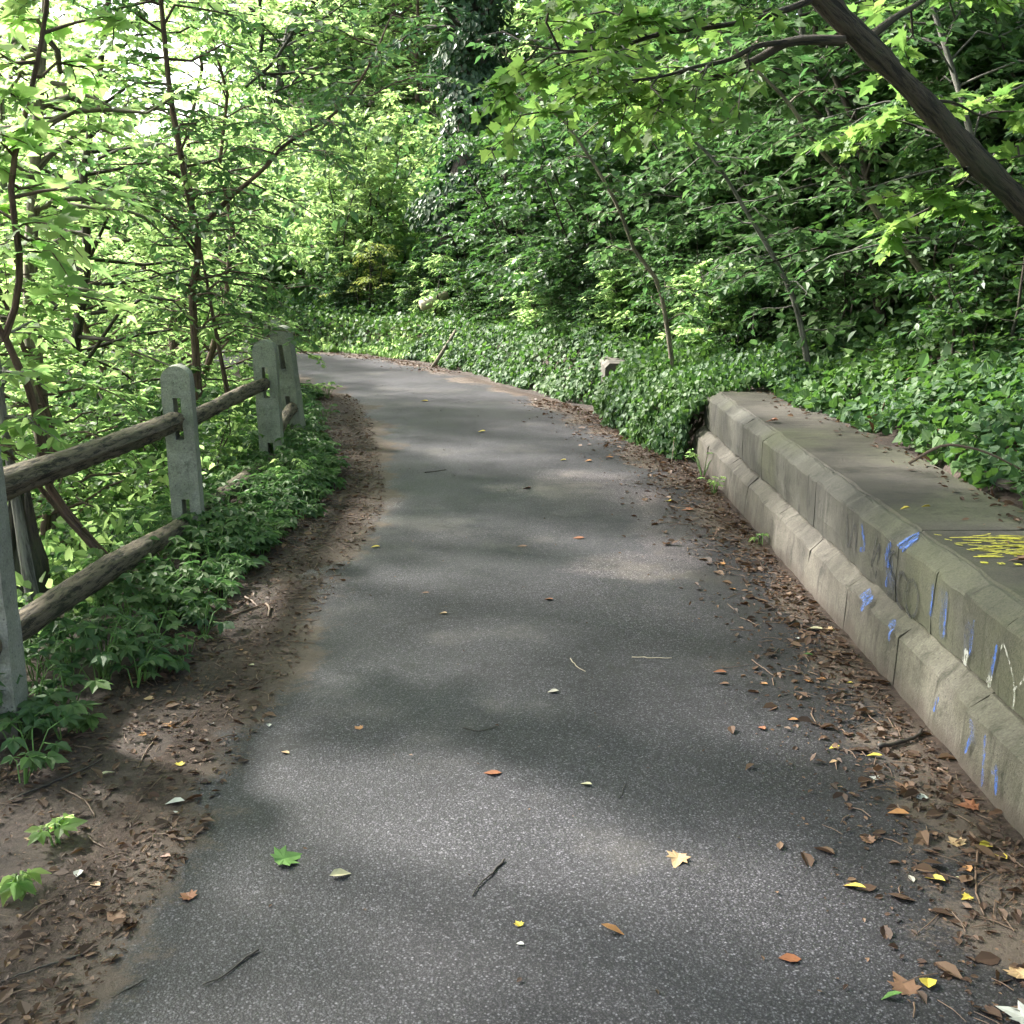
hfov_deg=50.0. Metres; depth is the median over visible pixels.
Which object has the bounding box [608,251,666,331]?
shrub
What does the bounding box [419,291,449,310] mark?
cut log
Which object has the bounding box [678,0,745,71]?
bank tree
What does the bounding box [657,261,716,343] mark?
shrub
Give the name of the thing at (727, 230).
shrub
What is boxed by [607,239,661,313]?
shrub
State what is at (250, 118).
shrub
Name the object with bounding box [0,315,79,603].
bare sapling
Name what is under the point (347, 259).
shrub
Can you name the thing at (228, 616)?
fallen twig
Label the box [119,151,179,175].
shrub
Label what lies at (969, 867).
fallen leaf
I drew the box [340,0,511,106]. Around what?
bank tree
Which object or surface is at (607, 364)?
wall pier
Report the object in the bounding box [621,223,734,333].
shrub
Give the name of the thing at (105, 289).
shrub
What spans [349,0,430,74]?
slope tree
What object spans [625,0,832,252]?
bank tree
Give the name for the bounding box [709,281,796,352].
shrub
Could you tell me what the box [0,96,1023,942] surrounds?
ground
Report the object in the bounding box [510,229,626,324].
shrub
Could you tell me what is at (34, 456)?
shrub
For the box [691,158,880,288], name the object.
shrub
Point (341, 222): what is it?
undergrowth
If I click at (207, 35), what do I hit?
canopy tree
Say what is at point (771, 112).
bank sapling
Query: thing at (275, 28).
slope tree
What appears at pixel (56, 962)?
fallen twig
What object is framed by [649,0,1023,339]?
bank tree
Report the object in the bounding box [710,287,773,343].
shrub
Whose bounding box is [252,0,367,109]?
slope tree
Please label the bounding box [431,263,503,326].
shrub
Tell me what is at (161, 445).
shrub
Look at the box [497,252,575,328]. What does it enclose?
shrub
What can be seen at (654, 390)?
ivy curtain
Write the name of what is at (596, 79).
shrub
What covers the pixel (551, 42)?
bank tree
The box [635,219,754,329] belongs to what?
shrub
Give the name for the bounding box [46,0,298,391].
slope tree
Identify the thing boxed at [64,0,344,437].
slope tree
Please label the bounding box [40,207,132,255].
shrub
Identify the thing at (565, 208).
shrub
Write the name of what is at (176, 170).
shrub
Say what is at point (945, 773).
fallen twig
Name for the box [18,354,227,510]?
shrub
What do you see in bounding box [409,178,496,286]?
shrub
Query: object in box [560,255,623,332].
shrub
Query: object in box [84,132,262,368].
slope tree
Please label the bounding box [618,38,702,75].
shrub
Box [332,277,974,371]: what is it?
mixed plants
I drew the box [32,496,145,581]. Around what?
shrub
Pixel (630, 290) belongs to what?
shrub
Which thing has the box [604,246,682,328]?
shrub
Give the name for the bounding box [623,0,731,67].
bank tree
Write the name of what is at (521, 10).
slope tree
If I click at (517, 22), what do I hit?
slope tree
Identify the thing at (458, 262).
shrub
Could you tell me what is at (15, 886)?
weed
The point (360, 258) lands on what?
yellowing shrub
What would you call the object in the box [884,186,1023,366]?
shrub
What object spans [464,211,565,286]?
shrub
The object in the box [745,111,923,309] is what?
shrub
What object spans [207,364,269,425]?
shrub
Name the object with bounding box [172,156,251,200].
shrub
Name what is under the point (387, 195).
shrub
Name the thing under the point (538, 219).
shrub
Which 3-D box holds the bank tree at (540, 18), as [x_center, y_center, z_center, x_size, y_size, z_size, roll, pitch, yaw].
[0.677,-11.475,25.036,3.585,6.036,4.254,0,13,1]
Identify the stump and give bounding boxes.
[8,491,51,641]
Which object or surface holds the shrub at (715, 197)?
on the ground at (10, 862)
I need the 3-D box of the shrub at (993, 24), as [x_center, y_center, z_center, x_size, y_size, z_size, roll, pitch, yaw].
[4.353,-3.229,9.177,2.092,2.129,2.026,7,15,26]
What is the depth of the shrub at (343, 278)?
17.48 m
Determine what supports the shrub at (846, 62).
on the ground at (10, 862)
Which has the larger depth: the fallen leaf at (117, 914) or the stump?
the stump
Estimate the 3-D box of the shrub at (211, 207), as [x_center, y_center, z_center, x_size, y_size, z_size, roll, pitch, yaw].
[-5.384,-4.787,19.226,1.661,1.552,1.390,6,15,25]
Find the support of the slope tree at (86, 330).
on the ground at (10, 862)
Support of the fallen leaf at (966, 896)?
on the path
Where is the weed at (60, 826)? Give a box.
[24,813,87,846]
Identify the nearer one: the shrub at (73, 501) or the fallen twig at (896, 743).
the fallen twig at (896, 743)
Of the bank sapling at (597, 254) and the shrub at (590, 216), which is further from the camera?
the shrub at (590, 216)
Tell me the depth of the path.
3.17 m
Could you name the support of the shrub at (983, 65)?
on the ground at (10, 862)
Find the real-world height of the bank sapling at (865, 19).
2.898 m
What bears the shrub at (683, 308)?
on the ground at (10, 862)
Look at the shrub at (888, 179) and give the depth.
8.41 m
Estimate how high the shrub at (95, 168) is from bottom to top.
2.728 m
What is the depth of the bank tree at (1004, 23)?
7.44 m
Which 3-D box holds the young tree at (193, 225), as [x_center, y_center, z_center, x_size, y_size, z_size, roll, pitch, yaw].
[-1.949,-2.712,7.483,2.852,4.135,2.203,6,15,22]
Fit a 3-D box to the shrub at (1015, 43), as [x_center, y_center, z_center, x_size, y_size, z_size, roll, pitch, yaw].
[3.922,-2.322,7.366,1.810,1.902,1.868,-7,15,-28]
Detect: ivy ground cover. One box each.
[47,232,943,388]
[734,262,1023,510]
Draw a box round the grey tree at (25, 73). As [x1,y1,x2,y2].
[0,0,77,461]
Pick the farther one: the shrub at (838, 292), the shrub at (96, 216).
the shrub at (96, 216)
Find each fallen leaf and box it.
[73,869,83,876]
[107,909,125,921]
[166,797,184,803]
[178,889,196,899]
[270,845,302,865]
[330,868,350,875]
[485,770,501,773]
[514,921,523,926]
[602,923,623,934]
[666,850,689,867]
[779,953,800,961]
[845,882,865,887]
[860,834,874,842]
[867,752,880,755]
[882,991,901,999]
[888,808,908,813]
[888,971,921,994]
[894,781,912,788]
[908,875,914,881]
[915,793,927,798]
[919,978,936,987]
[925,874,944,880]
[947,836,965,846]
[956,798,978,809]
[961,892,973,899]
[963,865,972,871]
[979,840,992,846]
[996,1001,1023,1023]
[1003,967,1023,978]
[1011,554,1023,559]
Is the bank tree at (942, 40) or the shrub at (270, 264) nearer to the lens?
the bank tree at (942, 40)
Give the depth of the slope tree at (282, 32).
29.96 m
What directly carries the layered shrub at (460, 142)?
on the ground at (10, 862)
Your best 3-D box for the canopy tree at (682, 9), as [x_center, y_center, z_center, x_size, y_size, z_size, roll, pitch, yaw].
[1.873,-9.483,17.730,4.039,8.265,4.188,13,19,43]
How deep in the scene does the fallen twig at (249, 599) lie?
4.96 m
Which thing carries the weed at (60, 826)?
on the ground at (10, 862)
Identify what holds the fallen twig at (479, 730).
on the path
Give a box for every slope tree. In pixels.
[0,0,323,500]
[0,2,238,437]
[0,163,215,587]
[1,7,148,408]
[4,98,89,457]
[27,47,263,353]
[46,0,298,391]
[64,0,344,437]
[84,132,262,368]
[116,0,402,120]
[195,0,322,96]
[205,0,362,103]
[208,1,413,85]
[210,1,322,105]
[220,0,361,97]
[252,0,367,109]
[271,0,391,86]
[280,0,446,129]
[338,0,456,138]
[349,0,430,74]
[407,0,655,147]
[409,4,531,94]
[427,0,533,76]
[452,0,787,85]
[505,0,663,75]
[513,0,706,69]
[521,0,704,66]
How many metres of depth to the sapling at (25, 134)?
4.19 m
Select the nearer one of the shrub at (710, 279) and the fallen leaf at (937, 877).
the fallen leaf at (937, 877)
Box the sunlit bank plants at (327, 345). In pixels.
[23,283,507,362]
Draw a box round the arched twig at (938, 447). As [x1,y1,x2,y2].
[908,443,1022,470]
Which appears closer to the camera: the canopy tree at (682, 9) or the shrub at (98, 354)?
the shrub at (98, 354)
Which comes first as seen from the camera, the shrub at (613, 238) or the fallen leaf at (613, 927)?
the fallen leaf at (613, 927)
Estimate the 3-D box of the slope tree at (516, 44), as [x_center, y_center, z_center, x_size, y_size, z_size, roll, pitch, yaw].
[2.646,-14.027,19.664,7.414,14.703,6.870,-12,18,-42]
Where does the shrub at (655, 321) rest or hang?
on the ground at (10, 862)
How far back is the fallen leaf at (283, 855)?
2.85 m
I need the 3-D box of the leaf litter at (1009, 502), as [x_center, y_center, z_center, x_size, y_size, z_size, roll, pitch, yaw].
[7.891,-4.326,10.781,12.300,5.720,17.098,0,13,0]
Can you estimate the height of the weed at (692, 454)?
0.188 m
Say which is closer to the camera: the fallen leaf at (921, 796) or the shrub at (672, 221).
the fallen leaf at (921, 796)
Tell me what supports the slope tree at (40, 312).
on the ground at (10, 862)
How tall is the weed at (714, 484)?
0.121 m
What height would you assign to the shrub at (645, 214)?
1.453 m
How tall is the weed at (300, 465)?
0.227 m
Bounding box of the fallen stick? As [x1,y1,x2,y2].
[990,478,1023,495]
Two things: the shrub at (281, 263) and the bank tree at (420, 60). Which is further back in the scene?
the bank tree at (420, 60)
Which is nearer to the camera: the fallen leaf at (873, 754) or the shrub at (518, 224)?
the fallen leaf at (873, 754)
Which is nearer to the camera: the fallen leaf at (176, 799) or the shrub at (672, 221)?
the fallen leaf at (176, 799)
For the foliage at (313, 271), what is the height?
5.160 m
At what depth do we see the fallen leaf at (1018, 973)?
2.40 m
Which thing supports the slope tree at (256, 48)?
on the ground at (10, 862)
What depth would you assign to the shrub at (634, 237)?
11.80 m
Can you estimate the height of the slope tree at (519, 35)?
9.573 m
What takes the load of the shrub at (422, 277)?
on the ground at (10, 862)
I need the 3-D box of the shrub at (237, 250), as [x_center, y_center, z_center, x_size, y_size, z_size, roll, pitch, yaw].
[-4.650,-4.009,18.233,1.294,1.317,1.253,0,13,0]
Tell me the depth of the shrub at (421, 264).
16.69 m
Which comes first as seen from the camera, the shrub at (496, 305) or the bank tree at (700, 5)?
the shrub at (496, 305)
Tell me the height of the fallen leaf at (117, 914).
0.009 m
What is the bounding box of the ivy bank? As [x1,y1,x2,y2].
[405,303,665,404]
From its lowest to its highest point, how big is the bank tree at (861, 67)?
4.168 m
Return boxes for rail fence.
[0,311,305,738]
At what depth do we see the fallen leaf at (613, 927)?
2.54 m
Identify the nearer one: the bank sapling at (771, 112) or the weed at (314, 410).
the bank sapling at (771, 112)
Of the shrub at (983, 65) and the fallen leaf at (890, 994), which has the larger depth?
the shrub at (983, 65)
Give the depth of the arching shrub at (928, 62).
8.40 m
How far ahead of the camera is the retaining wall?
4.31 m
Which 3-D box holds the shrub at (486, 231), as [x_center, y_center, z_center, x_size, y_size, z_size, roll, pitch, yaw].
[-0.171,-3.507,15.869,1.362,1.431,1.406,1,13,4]
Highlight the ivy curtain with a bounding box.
[592,333,808,461]
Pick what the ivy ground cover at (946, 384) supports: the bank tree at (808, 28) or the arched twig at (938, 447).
the arched twig at (938, 447)
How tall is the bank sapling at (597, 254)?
2.992 m
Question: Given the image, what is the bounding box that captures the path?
[0,347,1023,1023]
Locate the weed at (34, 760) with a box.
[0,750,68,783]
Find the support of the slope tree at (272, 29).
on the ground at (10, 862)
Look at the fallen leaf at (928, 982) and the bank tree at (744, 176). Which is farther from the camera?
the bank tree at (744, 176)
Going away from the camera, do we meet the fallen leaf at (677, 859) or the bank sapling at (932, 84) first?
the fallen leaf at (677, 859)
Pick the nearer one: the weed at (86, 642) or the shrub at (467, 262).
the weed at (86, 642)
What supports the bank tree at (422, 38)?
on the ground at (10, 862)
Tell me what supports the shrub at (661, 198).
on the ground at (10, 862)
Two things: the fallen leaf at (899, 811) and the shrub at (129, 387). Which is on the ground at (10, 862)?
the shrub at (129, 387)
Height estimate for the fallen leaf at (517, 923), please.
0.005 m
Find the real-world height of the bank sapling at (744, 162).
2.078 m
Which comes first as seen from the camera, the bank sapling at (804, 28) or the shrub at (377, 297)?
the bank sapling at (804, 28)
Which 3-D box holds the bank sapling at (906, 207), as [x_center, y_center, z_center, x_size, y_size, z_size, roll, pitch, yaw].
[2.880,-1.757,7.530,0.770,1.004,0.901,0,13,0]
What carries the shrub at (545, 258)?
on the ground at (10, 862)
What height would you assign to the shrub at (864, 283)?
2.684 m
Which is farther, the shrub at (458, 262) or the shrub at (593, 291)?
the shrub at (458, 262)
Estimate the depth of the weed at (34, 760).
3.26 m
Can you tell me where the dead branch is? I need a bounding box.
[431,329,456,366]
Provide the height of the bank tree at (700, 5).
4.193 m
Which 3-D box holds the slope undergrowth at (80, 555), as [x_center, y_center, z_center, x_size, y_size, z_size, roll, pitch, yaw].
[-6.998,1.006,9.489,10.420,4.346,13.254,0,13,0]
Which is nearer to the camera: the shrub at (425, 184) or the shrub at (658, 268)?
the shrub at (658, 268)
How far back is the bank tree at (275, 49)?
25.12 m
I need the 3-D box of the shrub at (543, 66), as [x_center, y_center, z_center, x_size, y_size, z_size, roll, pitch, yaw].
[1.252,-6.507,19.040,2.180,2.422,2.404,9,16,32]
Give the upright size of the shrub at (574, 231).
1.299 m
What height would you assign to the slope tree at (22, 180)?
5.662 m
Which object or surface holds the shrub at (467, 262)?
on the ground at (10, 862)
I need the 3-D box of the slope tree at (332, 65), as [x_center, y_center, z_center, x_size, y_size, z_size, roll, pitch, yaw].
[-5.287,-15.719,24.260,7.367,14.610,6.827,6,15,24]
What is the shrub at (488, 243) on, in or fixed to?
on the ground at (10, 862)
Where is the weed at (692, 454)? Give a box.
[685,448,711,475]
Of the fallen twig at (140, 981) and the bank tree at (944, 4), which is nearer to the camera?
the fallen twig at (140, 981)
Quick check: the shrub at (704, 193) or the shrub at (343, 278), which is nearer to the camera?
the shrub at (704, 193)
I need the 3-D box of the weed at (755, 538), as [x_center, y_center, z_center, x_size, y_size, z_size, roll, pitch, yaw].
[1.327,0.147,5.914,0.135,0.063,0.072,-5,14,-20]
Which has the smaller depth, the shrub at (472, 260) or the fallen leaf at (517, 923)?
the fallen leaf at (517, 923)
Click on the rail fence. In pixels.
(279, 409)
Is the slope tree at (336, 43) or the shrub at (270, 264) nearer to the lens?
the shrub at (270, 264)
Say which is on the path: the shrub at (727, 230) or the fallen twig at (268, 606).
the fallen twig at (268, 606)
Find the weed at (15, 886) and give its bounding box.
[0,867,51,906]
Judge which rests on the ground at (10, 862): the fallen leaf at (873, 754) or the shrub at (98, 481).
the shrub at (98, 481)
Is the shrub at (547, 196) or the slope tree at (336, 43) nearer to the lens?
the shrub at (547, 196)
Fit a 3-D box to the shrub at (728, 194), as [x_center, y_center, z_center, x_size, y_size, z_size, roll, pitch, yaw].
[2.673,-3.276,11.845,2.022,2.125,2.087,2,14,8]
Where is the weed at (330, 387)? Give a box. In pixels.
[313,381,342,397]
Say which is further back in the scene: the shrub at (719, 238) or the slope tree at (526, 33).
the slope tree at (526, 33)
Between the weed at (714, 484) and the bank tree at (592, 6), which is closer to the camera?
the weed at (714, 484)
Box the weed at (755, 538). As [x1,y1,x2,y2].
[749,533,768,543]
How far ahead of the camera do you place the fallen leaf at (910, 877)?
2.76 m
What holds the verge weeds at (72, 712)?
on the ground at (10, 862)
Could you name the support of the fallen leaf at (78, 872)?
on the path
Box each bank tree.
[181,0,395,124]
[252,0,407,119]
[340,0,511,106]
[372,0,527,77]
[486,0,597,112]
[494,6,575,101]
[509,0,640,183]
[531,38,619,224]
[577,0,724,215]
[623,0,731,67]
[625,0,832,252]
[629,0,836,312]
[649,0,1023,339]
[650,0,980,310]
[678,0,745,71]
[679,0,863,71]
[681,0,767,42]
[694,0,827,221]
[741,1,897,118]
[764,0,1023,306]
[779,0,952,70]
[855,0,991,148]
[983,6,1023,33]
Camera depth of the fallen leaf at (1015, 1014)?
2.27 m
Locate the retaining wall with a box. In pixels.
[692,389,1023,837]
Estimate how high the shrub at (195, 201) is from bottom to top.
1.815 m
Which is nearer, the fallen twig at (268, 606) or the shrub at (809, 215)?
the fallen twig at (268, 606)
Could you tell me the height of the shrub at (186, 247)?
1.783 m
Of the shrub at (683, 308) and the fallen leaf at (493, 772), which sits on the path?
the fallen leaf at (493, 772)
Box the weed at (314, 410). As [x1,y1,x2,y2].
[306,404,339,424]
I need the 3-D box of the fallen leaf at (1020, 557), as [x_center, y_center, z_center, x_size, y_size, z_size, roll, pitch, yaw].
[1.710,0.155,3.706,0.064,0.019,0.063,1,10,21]
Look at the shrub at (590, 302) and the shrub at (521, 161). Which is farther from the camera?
the shrub at (521, 161)
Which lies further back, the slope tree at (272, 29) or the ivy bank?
the slope tree at (272, 29)
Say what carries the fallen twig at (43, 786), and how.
on the ground at (10, 862)
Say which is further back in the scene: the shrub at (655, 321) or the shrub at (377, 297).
the shrub at (377, 297)
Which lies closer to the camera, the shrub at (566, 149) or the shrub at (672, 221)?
the shrub at (672, 221)
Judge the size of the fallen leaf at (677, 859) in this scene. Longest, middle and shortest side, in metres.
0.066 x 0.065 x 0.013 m
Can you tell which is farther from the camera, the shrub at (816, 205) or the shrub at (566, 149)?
the shrub at (566, 149)
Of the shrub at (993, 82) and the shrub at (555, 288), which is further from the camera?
the shrub at (555, 288)
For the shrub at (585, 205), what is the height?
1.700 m
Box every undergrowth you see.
[7,345,269,638]
[39,29,663,300]
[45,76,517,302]
[779,229,1023,342]
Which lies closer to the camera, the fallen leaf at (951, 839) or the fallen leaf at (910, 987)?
the fallen leaf at (910, 987)
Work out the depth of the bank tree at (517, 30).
22.60 m
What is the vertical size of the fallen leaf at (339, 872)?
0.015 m
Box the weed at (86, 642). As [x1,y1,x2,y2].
[53,613,157,676]
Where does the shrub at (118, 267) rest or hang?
on the ground at (10, 862)
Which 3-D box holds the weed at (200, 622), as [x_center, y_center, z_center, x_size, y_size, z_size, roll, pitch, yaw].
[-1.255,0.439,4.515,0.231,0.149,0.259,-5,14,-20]
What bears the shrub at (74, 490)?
on the ground at (10, 862)
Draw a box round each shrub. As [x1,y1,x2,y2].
[0,379,148,546]
[4,392,67,465]
[9,349,158,472]
[17,453,105,506]
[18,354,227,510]
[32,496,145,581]
[35,484,89,530]
[38,479,124,548]
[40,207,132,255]
[45,130,162,176]
[55,350,255,509]
[58,146,178,253]
[68,192,125,248]
[74,230,137,300]
[87,280,127,309]
[91,191,141,268]
[96,400,264,520]
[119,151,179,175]
[122,152,206,211]
[147,211,224,292]
[148,112,285,205]
[153,185,218,220]
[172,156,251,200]
[181,193,235,231]
[199,247,259,306]
[201,234,263,299]
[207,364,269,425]
[250,244,298,294]
[256,88,453,286]
[263,249,297,281]
[314,263,369,306]
[317,242,405,312]
[324,281,356,311]
[329,254,375,292]
[359,288,395,316]
[374,286,397,306]
[386,261,441,312]
[392,252,473,317]
[394,249,455,308]
[396,72,589,297]
[398,238,453,300]
[399,261,436,307]
[402,261,454,309]
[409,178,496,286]
[423,201,514,301]
[428,151,513,233]
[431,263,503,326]
[447,238,520,300]
[447,261,471,297]
[450,249,508,311]
[453,222,536,311]
[462,255,526,322]
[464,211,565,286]
[467,80,689,322]
[478,237,533,307]
[479,222,561,289]
[481,267,528,321]
[483,166,551,225]
[487,210,585,305]
[493,193,556,263]
[495,154,542,181]
[497,244,551,317]
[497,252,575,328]
[508,133,567,221]
[509,272,562,325]
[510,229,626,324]
[518,83,552,112]
[521,60,624,180]
[522,64,708,253]
[523,189,610,297]
[525,122,593,222]
[526,254,583,340]
[530,250,613,334]
[532,174,573,241]
[540,72,633,179]
[540,229,614,316]
[549,144,654,247]
[549,277,606,342]
[551,203,618,251]
[555,59,808,240]
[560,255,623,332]
[563,174,727,308]
[564,52,858,300]
[566,254,635,337]
[577,247,658,337]
[595,276,650,337]
[601,231,638,301]
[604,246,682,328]
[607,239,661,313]
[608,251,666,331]
[609,106,746,260]
[612,199,688,312]
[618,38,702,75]
[619,227,654,316]
[620,238,725,323]
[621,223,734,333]
[625,221,739,334]
[630,215,717,315]
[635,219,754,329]
[652,264,752,336]
[655,258,781,358]
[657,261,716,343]
[660,260,717,336]
[667,54,832,156]
[671,206,830,329]
[673,81,894,302]
[678,227,819,312]
[682,140,765,253]
[683,265,788,346]
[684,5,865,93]
[685,273,756,352]
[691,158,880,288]
[694,109,792,213]
[695,67,926,308]
[698,0,943,262]
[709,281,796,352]
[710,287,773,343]
[722,5,1023,291]
[722,189,882,341]
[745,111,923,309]
[777,210,921,342]
[812,46,896,97]
[831,19,1023,319]
[839,147,958,301]
[843,125,1023,336]
[851,0,1023,323]
[865,66,1010,260]
[877,35,1022,258]
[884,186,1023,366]
[899,56,1023,278]
[899,252,1023,362]
[906,8,1023,163]
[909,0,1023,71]
[938,178,1023,364]
[961,23,1022,144]
[961,26,1023,249]
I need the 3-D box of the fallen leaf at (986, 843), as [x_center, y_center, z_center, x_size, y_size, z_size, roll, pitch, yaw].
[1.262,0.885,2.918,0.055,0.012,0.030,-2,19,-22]
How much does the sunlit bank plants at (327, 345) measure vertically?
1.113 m
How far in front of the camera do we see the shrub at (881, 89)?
8.46 m
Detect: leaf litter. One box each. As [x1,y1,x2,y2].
[0,345,1023,1023]
[813,292,1017,504]
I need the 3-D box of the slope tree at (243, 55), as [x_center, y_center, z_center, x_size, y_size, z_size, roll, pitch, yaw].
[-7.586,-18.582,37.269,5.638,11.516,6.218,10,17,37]
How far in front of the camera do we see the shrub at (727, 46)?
14.13 m
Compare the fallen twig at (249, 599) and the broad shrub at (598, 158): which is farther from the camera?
the broad shrub at (598, 158)
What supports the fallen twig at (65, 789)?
on the ground at (10, 862)
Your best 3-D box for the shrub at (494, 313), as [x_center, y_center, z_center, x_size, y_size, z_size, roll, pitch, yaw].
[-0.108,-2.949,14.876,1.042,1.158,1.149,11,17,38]
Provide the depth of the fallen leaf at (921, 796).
3.18 m
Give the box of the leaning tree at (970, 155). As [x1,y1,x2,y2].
[468,0,1023,265]
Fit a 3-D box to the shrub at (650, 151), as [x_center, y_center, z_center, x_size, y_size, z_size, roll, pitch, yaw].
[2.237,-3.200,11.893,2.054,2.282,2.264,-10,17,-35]
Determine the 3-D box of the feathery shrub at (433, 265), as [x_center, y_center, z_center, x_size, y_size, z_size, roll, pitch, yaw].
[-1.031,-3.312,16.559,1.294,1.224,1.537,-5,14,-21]
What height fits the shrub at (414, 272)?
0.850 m
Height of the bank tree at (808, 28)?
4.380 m
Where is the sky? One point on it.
(189, 65)
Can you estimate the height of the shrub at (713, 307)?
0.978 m
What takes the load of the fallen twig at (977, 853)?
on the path
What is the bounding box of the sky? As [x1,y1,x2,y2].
[5,0,859,202]
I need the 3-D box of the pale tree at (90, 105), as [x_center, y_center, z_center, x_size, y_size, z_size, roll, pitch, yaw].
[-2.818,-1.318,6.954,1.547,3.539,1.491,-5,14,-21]
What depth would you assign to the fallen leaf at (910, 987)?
2.35 m
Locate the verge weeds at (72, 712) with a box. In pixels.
[0,375,351,754]
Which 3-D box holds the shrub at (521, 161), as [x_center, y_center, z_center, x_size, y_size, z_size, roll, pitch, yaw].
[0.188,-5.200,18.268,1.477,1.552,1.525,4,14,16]
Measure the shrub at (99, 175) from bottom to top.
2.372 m
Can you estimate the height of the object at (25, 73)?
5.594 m
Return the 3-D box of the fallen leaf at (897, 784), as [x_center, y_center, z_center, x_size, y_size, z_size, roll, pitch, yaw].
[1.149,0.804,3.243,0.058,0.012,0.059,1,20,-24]
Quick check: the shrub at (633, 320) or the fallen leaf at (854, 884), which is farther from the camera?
the shrub at (633, 320)
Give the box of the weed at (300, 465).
[258,456,317,486]
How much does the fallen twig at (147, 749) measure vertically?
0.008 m
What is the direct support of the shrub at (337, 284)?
on the ground at (10, 862)
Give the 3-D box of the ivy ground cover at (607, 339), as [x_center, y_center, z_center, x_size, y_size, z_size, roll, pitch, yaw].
[-1.468,-3.174,15.598,16.674,2.076,6.006,12,18,40]
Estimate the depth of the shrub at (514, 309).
14.38 m
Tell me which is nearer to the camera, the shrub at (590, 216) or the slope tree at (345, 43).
the shrub at (590, 216)
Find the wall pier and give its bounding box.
[600,356,626,382]
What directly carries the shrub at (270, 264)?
on the ground at (10, 862)
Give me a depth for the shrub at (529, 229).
15.55 m
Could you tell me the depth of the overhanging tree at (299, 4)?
8.51 m
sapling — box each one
[0,0,154,557]
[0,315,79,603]
[466,42,714,366]
[613,93,875,366]
[713,34,944,308]
[732,47,907,239]
[767,0,844,217]
[845,0,897,110]
[869,182,962,293]
[881,72,962,223]
[899,125,1015,275]
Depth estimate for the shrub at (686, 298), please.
10.70 m
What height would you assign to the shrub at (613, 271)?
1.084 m
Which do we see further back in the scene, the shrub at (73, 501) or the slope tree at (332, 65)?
the slope tree at (332, 65)
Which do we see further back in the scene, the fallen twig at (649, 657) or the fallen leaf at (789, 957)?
the fallen twig at (649, 657)
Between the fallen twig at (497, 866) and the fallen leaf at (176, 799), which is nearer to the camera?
the fallen twig at (497, 866)
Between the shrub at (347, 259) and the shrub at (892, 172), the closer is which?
the shrub at (892, 172)
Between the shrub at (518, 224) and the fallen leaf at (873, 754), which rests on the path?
the fallen leaf at (873, 754)
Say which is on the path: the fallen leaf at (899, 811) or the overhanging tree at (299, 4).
the fallen leaf at (899, 811)
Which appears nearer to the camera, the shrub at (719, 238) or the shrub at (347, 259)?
the shrub at (719, 238)
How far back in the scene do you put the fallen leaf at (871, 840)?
2.94 m
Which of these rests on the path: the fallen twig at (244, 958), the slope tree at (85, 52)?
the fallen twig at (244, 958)
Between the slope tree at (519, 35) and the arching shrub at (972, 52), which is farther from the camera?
the slope tree at (519, 35)
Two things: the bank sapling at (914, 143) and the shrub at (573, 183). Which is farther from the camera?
the shrub at (573, 183)
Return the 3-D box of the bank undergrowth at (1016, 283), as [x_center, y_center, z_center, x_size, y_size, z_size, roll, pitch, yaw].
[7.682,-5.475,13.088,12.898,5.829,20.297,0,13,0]
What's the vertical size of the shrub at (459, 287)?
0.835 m
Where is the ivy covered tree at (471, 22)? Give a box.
[375,0,546,295]
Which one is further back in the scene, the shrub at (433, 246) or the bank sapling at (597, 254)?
the shrub at (433, 246)
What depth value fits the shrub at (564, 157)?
17.06 m
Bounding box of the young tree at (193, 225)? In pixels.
[5,0,473,400]
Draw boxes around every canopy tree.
[0,0,232,53]
[679,6,697,63]
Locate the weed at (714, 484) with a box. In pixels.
[697,476,725,492]
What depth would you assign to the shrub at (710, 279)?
9.72 m
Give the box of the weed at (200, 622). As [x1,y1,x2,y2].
[177,595,235,634]
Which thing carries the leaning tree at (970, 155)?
on the ground at (10, 862)
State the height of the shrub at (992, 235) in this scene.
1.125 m
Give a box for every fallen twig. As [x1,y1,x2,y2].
[1,953,82,981]
[9,758,102,801]
[61,787,94,816]
[111,979,144,997]
[137,735,156,766]
[202,949,258,984]
[224,604,263,618]
[244,596,258,606]
[265,602,270,616]
[463,724,499,730]
[472,858,504,895]
[632,656,671,657]
[877,728,922,747]
[937,767,952,783]
[969,831,984,915]
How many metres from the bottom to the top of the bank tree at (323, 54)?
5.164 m
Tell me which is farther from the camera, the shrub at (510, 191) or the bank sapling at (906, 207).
the shrub at (510, 191)
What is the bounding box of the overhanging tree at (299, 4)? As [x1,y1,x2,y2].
[233,0,377,87]
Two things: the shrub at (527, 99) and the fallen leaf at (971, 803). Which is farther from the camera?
the shrub at (527, 99)
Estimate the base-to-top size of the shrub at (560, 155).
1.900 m
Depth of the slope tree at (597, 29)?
21.16 m
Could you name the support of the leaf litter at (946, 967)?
on the ground at (10, 862)
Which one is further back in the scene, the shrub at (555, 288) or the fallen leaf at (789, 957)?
the shrub at (555, 288)
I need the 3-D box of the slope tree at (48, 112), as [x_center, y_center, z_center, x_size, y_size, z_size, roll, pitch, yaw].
[-5.494,-1.678,10.548,3.224,4.657,3.290,3,14,13]
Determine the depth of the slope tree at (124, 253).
16.00 m
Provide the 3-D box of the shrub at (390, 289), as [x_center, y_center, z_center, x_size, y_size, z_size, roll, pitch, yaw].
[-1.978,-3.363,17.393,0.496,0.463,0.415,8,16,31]
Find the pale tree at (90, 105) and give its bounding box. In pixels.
[0,0,186,559]

